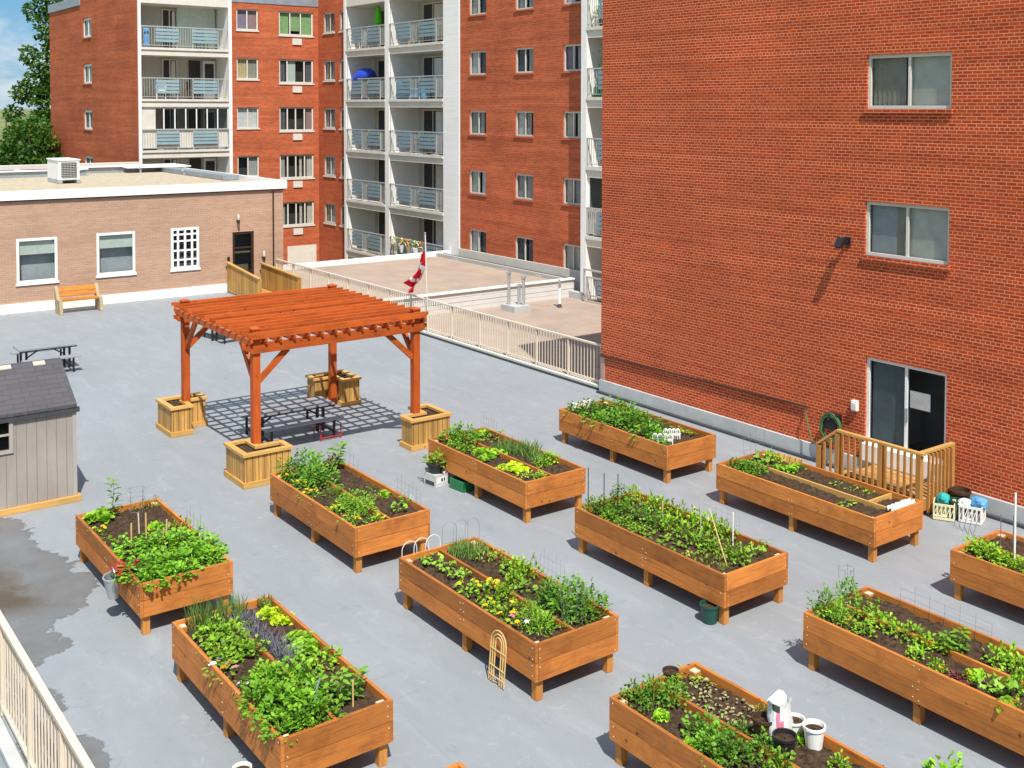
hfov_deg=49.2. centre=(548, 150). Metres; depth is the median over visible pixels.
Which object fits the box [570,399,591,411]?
lace edging
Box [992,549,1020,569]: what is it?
leafy vegetable
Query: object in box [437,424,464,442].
potato plant
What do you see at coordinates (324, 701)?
bean plant
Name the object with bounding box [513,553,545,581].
leafy vegetable
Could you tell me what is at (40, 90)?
poplar tree
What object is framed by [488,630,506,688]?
cane trellis
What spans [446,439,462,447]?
leafy vegetable
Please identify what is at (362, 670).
upright sprig
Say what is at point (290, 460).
tomato plant
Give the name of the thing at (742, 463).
potato plant
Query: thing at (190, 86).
balcony chair
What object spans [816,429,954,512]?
stair landing
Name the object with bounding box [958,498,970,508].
white bag
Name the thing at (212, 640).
leafy vegetable
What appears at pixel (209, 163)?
balcony side door
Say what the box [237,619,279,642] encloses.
lavender
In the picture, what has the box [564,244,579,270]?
window
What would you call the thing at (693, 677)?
weeds
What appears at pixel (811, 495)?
raised planter
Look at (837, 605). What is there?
feathery herb
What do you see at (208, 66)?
balcony side door
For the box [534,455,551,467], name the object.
leafy vegetable
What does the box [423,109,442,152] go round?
balcony door
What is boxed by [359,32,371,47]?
balcony chair
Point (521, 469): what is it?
salad greens
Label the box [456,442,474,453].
leafy vegetable
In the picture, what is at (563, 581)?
tomato plant
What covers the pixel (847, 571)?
wire cage
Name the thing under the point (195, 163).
balcony window
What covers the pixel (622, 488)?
tomato plant
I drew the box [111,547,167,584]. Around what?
bean plant
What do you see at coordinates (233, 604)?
onion clump
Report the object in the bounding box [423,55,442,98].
balcony door
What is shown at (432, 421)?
corner planter
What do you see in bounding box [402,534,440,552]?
hoop edging
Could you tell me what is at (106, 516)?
lettuce
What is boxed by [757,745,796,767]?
leafy vegetable
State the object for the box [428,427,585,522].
raised planter
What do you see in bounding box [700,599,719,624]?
plant pot
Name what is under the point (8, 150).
leafy tree
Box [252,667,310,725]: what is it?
bean plant
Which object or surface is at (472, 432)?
potato plant
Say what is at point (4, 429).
window
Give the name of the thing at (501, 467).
salad greens
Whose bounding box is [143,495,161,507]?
weeds
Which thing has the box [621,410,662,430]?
tomato plant
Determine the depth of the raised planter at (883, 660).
12.34 m
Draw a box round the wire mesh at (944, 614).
[900,588,991,642]
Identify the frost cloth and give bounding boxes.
[886,498,915,510]
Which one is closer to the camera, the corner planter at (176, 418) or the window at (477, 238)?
the corner planter at (176, 418)
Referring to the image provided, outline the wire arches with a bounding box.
[442,518,478,546]
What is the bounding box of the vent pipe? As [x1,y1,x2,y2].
[557,278,561,307]
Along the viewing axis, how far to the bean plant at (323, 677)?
11.52 m
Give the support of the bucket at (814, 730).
in the raised planter at (646, 739)
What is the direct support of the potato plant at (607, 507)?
in the raised planter at (760, 574)
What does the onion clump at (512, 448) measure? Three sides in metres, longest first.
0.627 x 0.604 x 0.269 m
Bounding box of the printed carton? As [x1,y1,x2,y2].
[424,470,447,487]
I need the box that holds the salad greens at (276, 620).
[269,612,295,625]
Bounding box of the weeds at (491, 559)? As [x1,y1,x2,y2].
[488,549,510,564]
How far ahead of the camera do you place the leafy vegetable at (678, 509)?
16.36 m
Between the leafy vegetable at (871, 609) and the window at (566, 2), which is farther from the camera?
the window at (566, 2)
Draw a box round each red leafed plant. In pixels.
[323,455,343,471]
[945,667,969,684]
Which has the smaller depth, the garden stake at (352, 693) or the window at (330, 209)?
the garden stake at (352, 693)
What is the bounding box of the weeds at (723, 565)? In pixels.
[717,562,731,570]
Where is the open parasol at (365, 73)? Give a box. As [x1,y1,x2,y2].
[352,68,376,83]
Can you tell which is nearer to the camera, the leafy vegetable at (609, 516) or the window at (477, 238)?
the leafy vegetable at (609, 516)
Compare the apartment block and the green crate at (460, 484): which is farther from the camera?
the apartment block
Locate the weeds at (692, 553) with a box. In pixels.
[681,548,707,559]
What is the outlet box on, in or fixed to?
attached to the brick building
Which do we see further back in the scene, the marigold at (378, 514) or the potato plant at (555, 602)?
the marigold at (378, 514)
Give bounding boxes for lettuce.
[81,513,101,523]
[83,506,114,523]
[147,520,164,530]
[281,640,304,658]
[282,629,319,651]
[302,638,319,653]
[380,489,391,497]
[471,447,488,454]
[473,428,494,437]
[476,454,494,461]
[487,448,507,456]
[651,708,670,722]
[683,738,699,751]
[773,463,786,470]
[781,464,797,473]
[790,461,806,469]
[796,732,803,747]
[965,668,986,682]
[995,695,1017,712]
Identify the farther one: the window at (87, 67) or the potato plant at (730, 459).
the window at (87, 67)
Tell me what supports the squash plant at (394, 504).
in the raised planter at (395, 528)
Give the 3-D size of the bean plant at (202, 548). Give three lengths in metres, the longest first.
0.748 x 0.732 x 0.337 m
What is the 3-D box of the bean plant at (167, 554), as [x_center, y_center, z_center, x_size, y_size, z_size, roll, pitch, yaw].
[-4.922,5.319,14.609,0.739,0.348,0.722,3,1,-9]
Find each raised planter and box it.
[75,498,232,634]
[172,595,392,767]
[270,461,429,572]
[399,536,618,701]
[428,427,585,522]
[444,761,466,767]
[559,399,715,482]
[575,492,787,624]
[609,661,885,767]
[716,450,922,561]
[803,586,1023,755]
[950,529,1023,608]
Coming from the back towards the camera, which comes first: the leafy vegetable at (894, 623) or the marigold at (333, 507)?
the marigold at (333, 507)
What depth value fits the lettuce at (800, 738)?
10.65 m
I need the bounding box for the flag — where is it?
[404,252,424,292]
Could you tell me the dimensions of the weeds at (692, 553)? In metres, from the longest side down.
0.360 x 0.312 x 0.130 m
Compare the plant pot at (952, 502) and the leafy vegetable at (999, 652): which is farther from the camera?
the plant pot at (952, 502)
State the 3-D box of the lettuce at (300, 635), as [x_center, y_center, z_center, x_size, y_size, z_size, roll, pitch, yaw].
[-2.811,5.537,12.632,0.363,0.177,0.439,-4,8,-45]
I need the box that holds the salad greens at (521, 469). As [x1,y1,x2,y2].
[511,466,529,473]
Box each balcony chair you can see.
[186,82,197,98]
[196,33,207,48]
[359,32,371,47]
[408,26,421,43]
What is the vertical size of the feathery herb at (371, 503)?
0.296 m
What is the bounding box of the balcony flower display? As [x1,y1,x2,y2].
[391,237,424,253]
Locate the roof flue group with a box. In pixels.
[501,271,530,312]
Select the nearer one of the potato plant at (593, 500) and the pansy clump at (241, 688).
the pansy clump at (241, 688)
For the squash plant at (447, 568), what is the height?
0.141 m
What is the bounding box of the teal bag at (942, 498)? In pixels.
[936,492,949,504]
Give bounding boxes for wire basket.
[954,506,979,533]
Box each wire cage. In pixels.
[128,486,143,519]
[559,582,585,630]
[742,427,764,458]
[838,563,853,616]
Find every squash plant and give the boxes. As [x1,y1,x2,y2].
[391,501,407,511]
[398,496,409,503]
[422,552,443,564]
[435,559,457,570]
[445,567,464,577]
[456,566,471,577]
[519,580,537,592]
[747,541,766,554]
[753,451,774,461]
[758,539,769,551]
[813,603,831,618]
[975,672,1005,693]
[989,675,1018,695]
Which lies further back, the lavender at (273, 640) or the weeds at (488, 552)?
the weeds at (488, 552)
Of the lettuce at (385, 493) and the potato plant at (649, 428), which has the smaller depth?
the lettuce at (385, 493)
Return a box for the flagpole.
[424,232,428,331]
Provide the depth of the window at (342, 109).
59.86 m
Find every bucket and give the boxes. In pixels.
[102,567,119,599]
[791,712,805,733]
[802,718,825,750]
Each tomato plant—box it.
[271,448,304,480]
[284,445,320,477]
[290,461,327,488]
[295,450,336,480]
[308,459,342,490]
[543,574,588,611]
[598,407,632,428]
[607,482,633,504]
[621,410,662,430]
[640,414,673,437]
[648,427,672,444]
[806,582,842,620]
[831,572,862,614]
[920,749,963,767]
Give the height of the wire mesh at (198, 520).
0.400 m
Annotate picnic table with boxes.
[10,340,81,371]
[203,324,227,343]
[236,396,343,441]
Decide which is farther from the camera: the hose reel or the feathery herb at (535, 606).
the hose reel
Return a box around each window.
[0,422,12,454]
[16,237,58,285]
[82,17,90,39]
[82,64,91,84]
[83,110,92,130]
[85,156,92,162]
[96,231,136,277]
[170,227,200,271]
[189,61,200,97]
[189,110,200,128]
[190,158,200,169]
[236,9,258,31]
[236,58,259,80]
[237,107,259,129]
[238,156,259,176]
[278,11,313,37]
[279,59,313,84]
[279,107,314,131]
[279,154,314,179]
[283,201,314,227]
[322,12,334,34]
[323,60,334,81]
[323,108,335,129]
[323,155,335,177]
[323,203,335,225]
[338,11,343,32]
[339,59,343,81]
[339,108,343,129]
[339,157,343,178]
[339,205,343,226]
[468,0,486,17]
[468,50,486,76]
[468,111,486,136]
[468,170,486,196]
[470,229,485,252]
[513,174,533,201]
[514,0,533,11]
[514,47,533,74]
[514,111,533,138]
[516,236,532,261]
[561,111,580,139]
[561,178,580,207]
[562,0,580,6]
[562,44,580,72]
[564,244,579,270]
[861,201,950,270]
[863,52,952,113]
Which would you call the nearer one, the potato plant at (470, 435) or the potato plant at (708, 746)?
the potato plant at (708, 746)
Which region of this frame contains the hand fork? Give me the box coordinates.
[306,678,320,710]
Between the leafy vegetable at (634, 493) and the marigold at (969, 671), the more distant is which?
the leafy vegetable at (634, 493)
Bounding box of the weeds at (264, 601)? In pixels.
[257,595,272,606]
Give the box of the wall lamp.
[834,236,850,248]
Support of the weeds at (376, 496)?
on the raised planter at (395, 528)
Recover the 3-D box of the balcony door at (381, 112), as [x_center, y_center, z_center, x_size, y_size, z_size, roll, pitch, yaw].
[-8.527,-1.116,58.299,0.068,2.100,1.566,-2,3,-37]
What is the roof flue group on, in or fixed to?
on the roof wing at (577, 314)
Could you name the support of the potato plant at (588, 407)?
in the raised planter at (685, 449)
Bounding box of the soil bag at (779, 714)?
[767,689,792,746]
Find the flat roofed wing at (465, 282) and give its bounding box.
[285,250,574,314]
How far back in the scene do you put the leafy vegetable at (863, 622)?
12.86 m
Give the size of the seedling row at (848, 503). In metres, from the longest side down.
0.500 x 0.261 x 0.029 m
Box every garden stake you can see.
[137,513,139,533]
[145,513,146,536]
[352,680,353,706]
[588,468,588,511]
[700,497,701,539]
[709,508,726,565]
[732,512,733,545]
[1013,493,1016,560]
[1013,515,1013,544]
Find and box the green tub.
[593,87,601,96]
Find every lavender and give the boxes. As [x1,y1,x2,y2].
[227,604,263,630]
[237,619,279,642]
[255,626,296,653]
[269,637,306,662]
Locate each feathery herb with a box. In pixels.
[324,484,346,497]
[326,488,359,511]
[341,488,375,513]
[351,496,380,516]
[510,596,549,629]
[520,605,555,636]
[824,590,855,625]
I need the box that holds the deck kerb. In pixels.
[390,323,598,389]
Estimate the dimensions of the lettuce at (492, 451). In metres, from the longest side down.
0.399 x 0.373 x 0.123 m
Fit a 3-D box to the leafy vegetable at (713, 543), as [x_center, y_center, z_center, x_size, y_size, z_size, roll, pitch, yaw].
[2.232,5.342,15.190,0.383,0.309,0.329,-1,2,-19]
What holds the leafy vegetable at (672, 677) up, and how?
in the raised planter at (646, 739)
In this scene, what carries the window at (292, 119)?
in the apartment block
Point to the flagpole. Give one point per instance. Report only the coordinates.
(426, 281)
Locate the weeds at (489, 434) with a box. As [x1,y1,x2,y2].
[474,428,491,441]
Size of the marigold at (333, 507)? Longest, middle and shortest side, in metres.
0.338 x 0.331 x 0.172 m
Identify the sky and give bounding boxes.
[0,0,64,108]
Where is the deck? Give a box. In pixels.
[0,292,1023,767]
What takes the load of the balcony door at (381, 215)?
in the apartment block
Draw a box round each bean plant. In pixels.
[110,532,163,559]
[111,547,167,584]
[121,564,171,591]
[133,525,182,554]
[140,542,195,576]
[156,558,205,584]
[157,522,210,549]
[166,536,216,568]
[188,530,228,559]
[193,545,226,568]
[234,675,287,722]
[240,657,290,700]
[250,698,309,745]
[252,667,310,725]
[262,655,311,696]
[273,674,328,729]
[279,704,317,733]
[287,656,335,701]
[293,689,346,725]
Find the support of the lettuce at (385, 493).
in the raised planter at (395, 528)
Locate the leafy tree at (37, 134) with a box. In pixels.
[0,121,63,164]
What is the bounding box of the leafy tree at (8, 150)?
[0,141,46,164]
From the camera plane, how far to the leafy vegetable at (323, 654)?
12.16 m
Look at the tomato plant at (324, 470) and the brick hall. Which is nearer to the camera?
the tomato plant at (324, 470)
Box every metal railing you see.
[0,610,94,767]
[276,259,600,381]
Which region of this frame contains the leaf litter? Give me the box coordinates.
[673,677,773,746]
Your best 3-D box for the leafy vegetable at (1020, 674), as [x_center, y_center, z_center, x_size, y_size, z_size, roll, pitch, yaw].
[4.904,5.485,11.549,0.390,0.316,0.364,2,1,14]
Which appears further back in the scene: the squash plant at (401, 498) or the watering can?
the squash plant at (401, 498)
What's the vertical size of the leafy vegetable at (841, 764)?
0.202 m
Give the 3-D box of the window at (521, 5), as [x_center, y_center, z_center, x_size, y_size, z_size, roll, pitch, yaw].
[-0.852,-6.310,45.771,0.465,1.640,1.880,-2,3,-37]
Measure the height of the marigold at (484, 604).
0.098 m
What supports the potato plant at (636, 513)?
in the raised planter at (760, 574)
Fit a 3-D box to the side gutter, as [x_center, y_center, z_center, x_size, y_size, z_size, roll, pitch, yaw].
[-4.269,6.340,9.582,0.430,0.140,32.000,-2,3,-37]
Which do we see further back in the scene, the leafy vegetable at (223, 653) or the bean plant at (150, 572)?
the bean plant at (150, 572)
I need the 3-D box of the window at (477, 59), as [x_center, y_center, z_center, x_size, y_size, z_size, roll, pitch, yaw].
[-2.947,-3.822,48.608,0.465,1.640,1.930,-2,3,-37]
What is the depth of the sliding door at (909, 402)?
20.04 m
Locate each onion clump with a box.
[182,595,220,630]
[199,602,235,634]
[217,591,247,620]
[254,593,274,607]
[446,536,475,557]
[453,538,488,560]
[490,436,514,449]
[501,435,530,455]
[514,440,542,457]
[525,448,551,463]
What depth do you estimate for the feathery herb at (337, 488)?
17.43 m
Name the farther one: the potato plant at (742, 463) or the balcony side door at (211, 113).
the balcony side door at (211, 113)
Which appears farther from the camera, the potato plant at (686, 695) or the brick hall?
the brick hall
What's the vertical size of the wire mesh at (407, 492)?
0.420 m
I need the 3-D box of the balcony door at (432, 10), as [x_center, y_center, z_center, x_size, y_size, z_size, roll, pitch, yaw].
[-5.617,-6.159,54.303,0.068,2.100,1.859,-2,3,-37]
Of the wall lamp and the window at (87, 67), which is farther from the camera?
the window at (87, 67)
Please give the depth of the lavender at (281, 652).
12.26 m
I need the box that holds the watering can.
[109,558,139,576]
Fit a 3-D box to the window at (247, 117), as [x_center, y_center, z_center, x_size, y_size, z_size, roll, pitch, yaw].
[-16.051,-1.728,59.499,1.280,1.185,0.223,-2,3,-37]
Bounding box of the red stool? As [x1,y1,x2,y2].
[313,420,341,440]
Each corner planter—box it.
[155,392,207,437]
[223,438,293,489]
[305,369,361,406]
[399,403,451,451]
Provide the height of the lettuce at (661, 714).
0.121 m
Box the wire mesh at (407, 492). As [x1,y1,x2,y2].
[397,474,420,510]
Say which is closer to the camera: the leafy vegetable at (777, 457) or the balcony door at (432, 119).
the leafy vegetable at (777, 457)
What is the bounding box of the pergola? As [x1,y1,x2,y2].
[171,283,427,443]
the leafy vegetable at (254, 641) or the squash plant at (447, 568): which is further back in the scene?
the squash plant at (447, 568)
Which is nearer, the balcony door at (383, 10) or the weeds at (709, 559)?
the weeds at (709, 559)
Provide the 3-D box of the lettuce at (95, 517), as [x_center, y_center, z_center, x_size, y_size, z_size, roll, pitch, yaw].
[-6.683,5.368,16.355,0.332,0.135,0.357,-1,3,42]
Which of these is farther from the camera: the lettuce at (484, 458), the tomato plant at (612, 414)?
the tomato plant at (612, 414)
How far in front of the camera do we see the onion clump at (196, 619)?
12.96 m
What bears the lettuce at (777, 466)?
on the raised planter at (811, 495)
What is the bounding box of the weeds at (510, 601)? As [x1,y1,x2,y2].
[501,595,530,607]
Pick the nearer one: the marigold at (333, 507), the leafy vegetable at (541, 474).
the marigold at (333, 507)
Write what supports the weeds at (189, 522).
on the raised planter at (211, 581)
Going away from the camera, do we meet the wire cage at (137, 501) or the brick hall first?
the wire cage at (137, 501)
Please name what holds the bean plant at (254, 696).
in the raised planter at (364, 724)
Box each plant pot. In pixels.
[232,761,251,767]
[426,459,445,473]
[662,665,678,684]
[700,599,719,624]
[751,711,771,744]
[772,728,796,760]
[948,486,971,512]
[949,497,960,518]
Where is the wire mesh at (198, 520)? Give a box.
[186,510,207,531]
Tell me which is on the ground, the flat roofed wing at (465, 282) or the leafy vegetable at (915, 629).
the flat roofed wing at (465, 282)
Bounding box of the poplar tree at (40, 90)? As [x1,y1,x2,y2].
[1,0,62,153]
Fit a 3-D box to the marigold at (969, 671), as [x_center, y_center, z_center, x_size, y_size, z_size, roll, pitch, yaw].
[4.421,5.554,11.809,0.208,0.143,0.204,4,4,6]
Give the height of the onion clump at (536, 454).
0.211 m
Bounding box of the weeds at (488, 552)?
[471,546,499,561]
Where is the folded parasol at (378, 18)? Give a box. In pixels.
[375,5,381,46]
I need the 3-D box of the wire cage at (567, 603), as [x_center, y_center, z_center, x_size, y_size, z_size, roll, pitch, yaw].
[0.276,5.316,12.946,0.320,0.550,0.320,-2,3,-37]
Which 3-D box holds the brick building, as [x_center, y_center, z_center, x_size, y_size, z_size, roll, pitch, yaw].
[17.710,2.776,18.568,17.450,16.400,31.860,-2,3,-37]
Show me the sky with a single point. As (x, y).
(15, 31)
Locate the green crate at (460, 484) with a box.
[450,476,474,492]
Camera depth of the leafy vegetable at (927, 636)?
12.52 m
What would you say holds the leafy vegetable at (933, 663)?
in the raised planter at (883, 660)
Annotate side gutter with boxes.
[0,716,25,767]
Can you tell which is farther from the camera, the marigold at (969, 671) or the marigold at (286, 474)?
the marigold at (286, 474)
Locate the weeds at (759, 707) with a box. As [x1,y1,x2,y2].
[754,701,766,711]
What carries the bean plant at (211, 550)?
in the raised planter at (211, 581)
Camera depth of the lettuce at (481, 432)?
20.65 m
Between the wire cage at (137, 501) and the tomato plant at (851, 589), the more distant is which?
the wire cage at (137, 501)
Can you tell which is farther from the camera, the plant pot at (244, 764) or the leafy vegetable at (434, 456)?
the leafy vegetable at (434, 456)
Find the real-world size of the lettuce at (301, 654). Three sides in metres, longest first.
0.322 x 0.316 x 0.123 m
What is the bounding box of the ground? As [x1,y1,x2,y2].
[0,109,37,153]
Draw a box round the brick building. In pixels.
[596,0,1023,528]
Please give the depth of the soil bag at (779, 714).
10.63 m
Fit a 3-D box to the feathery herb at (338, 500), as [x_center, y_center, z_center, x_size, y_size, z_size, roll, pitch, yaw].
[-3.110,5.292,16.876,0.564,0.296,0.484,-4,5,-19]
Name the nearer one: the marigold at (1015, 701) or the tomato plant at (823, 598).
the marigold at (1015, 701)
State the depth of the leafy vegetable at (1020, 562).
14.68 m
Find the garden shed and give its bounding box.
[0,357,81,516]
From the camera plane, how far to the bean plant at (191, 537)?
15.43 m
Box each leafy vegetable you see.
[192,613,234,644]
[196,632,238,658]
[202,611,255,643]
[203,646,246,670]
[209,630,254,656]
[236,634,271,662]
[307,645,342,670]
[419,447,447,467]
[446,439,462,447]
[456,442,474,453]
[492,577,518,603]
[499,555,527,582]
[503,569,530,586]
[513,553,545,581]
[527,470,546,479]
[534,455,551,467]
[539,449,560,465]
[600,508,618,520]
[614,516,636,530]
[625,484,642,504]
[627,523,650,533]
[642,490,662,512]
[655,496,675,514]
[660,510,685,535]
[662,673,684,691]
[668,499,691,522]
[673,518,701,543]
[685,504,706,527]
[685,526,713,550]
[695,511,721,534]
[699,533,727,555]
[711,517,738,539]
[720,538,742,560]
[724,541,752,566]
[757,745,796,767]
[763,447,785,463]
[827,749,851,767]
[846,617,876,637]
[850,597,881,624]
[866,610,896,634]
[883,617,911,634]
[891,619,928,643]
[905,639,929,660]
[912,629,941,653]
[927,655,946,671]
[962,533,992,554]
[971,537,1001,559]
[978,541,1009,564]
[980,640,1015,672]
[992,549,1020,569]
[1002,554,1023,573]
[1002,639,1023,673]
[1003,662,1023,700]
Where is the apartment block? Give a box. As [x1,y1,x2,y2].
[48,0,602,301]
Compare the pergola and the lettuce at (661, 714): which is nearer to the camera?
the lettuce at (661, 714)
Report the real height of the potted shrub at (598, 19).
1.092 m
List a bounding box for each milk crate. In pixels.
[933,497,955,521]
[958,504,985,525]
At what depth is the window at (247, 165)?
59.82 m
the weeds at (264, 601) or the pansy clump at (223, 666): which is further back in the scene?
the weeds at (264, 601)
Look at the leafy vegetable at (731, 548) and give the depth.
14.99 m
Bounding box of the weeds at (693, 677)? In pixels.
[676,664,712,684]
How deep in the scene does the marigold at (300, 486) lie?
17.72 m
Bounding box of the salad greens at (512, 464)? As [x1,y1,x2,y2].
[505,460,525,468]
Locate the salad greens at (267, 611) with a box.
[256,604,281,620]
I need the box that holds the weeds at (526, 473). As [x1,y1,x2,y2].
[512,470,535,478]
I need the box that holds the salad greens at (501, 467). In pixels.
[495,463,511,470]
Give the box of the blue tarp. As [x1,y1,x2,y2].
[397,82,429,98]
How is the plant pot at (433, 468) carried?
on the printed carton
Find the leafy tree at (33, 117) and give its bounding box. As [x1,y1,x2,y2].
[0,114,50,153]
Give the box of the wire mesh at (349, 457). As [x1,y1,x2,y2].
[335,447,357,475]
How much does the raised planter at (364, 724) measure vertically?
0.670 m
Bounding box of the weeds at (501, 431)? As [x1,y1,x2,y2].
[475,430,503,441]
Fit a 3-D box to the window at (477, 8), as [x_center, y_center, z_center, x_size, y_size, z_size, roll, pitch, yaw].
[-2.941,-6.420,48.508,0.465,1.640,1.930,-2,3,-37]
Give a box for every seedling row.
[101,535,117,544]
[643,530,674,543]
[657,537,686,550]
[836,499,859,506]
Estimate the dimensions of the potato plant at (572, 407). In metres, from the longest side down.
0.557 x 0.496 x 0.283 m
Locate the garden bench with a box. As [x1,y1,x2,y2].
[54,282,103,314]
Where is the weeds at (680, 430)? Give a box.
[667,426,690,433]
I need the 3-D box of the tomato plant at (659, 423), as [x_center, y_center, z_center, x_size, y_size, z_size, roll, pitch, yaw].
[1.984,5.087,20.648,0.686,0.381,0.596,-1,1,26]
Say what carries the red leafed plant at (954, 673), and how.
in the raised planter at (883, 660)
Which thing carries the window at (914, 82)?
in the brick building
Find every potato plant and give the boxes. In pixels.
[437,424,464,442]
[448,421,480,440]
[452,430,482,449]
[522,576,569,613]
[543,584,592,627]
[562,573,613,622]
[563,400,587,415]
[565,590,609,626]
[575,398,610,418]
[580,407,610,426]
[581,495,603,512]
[591,395,622,416]
[594,494,616,511]
[598,501,620,518]
[605,396,638,418]
[613,405,650,429]
[614,493,635,517]
[618,677,653,713]
[628,417,662,440]
[628,502,652,523]
[633,673,670,710]
[639,508,668,530]
[659,679,690,708]
[680,704,724,746]
[690,733,731,766]
[695,713,739,762]
[703,722,755,767]
[725,457,751,469]
[727,715,751,736]
[734,458,759,474]
[743,460,771,475]
[745,726,777,763]
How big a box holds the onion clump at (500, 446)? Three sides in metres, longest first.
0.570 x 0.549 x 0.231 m
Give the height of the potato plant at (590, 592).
0.399 m
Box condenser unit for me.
[46,157,80,183]
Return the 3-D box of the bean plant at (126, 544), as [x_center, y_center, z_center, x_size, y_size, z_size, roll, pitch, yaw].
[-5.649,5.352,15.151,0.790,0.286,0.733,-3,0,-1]
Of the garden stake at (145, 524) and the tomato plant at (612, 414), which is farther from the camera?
the tomato plant at (612, 414)
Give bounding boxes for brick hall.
[0,163,286,314]
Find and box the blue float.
[143,28,148,45]
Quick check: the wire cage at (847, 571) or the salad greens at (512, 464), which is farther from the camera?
the salad greens at (512, 464)
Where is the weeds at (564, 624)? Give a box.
[556,621,572,629]
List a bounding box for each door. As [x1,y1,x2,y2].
[161,9,176,47]
[162,59,177,98]
[162,109,177,148]
[163,158,178,163]
[203,61,214,98]
[203,110,215,147]
[203,158,215,170]
[232,231,253,273]
[377,9,384,46]
[377,59,384,98]
[378,109,384,148]
[378,160,384,198]
[378,211,384,247]
[423,1,442,42]
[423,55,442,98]
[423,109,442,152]
[423,163,442,206]
[423,218,442,250]
[866,357,946,462]
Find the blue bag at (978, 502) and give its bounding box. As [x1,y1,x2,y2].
[970,496,987,509]
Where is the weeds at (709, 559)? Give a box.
[701,551,723,566]
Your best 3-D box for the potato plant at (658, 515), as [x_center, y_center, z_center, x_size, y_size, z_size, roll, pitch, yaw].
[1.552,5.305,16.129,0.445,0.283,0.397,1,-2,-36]
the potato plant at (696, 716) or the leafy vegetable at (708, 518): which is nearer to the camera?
the potato plant at (696, 716)
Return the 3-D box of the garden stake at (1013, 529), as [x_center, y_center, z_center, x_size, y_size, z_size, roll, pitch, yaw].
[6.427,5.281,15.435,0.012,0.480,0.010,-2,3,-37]
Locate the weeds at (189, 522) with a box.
[160,515,191,529]
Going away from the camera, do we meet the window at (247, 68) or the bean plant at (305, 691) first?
the bean plant at (305, 691)
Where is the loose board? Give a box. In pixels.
[772,452,802,463]
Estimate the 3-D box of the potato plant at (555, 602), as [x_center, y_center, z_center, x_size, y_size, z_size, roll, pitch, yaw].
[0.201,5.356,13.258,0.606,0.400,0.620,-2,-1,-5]
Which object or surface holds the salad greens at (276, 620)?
in the raised planter at (364, 724)
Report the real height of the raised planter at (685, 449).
0.670 m
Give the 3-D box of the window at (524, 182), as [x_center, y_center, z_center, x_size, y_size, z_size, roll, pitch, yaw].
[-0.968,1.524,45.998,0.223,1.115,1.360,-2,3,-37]
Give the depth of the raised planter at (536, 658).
13.36 m
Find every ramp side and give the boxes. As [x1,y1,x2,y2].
[225,261,261,294]
[260,262,301,291]
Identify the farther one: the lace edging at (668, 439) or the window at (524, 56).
the window at (524, 56)
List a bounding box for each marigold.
[87,525,108,533]
[278,470,292,481]
[291,478,310,489]
[297,485,325,500]
[326,502,348,513]
[337,511,364,525]
[365,511,386,523]
[452,575,484,602]
[473,577,504,600]
[479,596,500,611]
[484,600,526,623]
[837,614,858,629]
[938,664,949,673]
[958,668,974,682]
[1009,697,1021,708]
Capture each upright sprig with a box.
[104,477,122,514]
[327,441,348,467]
[330,668,351,705]
[343,665,368,697]
[935,630,958,654]
[952,626,970,653]
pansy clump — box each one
[201,656,239,686]
[227,680,252,700]
[507,611,533,632]
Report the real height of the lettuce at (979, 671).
0.147 m
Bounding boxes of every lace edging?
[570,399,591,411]
[652,433,672,444]
[663,428,679,438]
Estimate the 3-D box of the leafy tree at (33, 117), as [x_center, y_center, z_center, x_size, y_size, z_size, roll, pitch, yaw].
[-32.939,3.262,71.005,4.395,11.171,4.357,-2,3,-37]
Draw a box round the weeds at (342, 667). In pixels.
[312,666,345,685]
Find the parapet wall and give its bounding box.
[0,162,139,170]
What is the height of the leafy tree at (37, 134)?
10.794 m
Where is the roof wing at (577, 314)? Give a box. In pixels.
[425,268,601,379]
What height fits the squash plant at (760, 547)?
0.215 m
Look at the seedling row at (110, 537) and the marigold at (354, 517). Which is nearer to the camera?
the seedling row at (110, 537)
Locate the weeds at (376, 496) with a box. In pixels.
[366,493,384,500]
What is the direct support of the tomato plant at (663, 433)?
on the raised planter at (685, 449)
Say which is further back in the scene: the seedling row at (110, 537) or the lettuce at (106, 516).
the lettuce at (106, 516)
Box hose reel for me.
[805,410,841,444]
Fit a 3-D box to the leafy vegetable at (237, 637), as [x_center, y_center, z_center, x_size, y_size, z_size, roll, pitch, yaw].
[-3.468,5.483,12.436,0.532,0.211,0.497,-3,-1,14]
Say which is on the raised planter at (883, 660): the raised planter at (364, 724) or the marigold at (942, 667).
the marigold at (942, 667)
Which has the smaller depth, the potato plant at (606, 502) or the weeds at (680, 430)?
the potato plant at (606, 502)
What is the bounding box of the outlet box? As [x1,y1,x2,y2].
[851,400,858,411]
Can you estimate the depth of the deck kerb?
29.04 m
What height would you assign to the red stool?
0.299 m
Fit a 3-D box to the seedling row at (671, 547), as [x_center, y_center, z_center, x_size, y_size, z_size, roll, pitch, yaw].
[1.705,5.458,15.436,0.301,0.031,0.481,-4,7,-37]
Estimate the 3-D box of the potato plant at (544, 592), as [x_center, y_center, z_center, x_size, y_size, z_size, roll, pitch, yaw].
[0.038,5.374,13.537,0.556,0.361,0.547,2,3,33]
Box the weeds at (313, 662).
[296,655,325,671]
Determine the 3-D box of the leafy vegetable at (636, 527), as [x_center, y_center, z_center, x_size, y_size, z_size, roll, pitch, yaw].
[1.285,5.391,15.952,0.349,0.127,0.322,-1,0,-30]

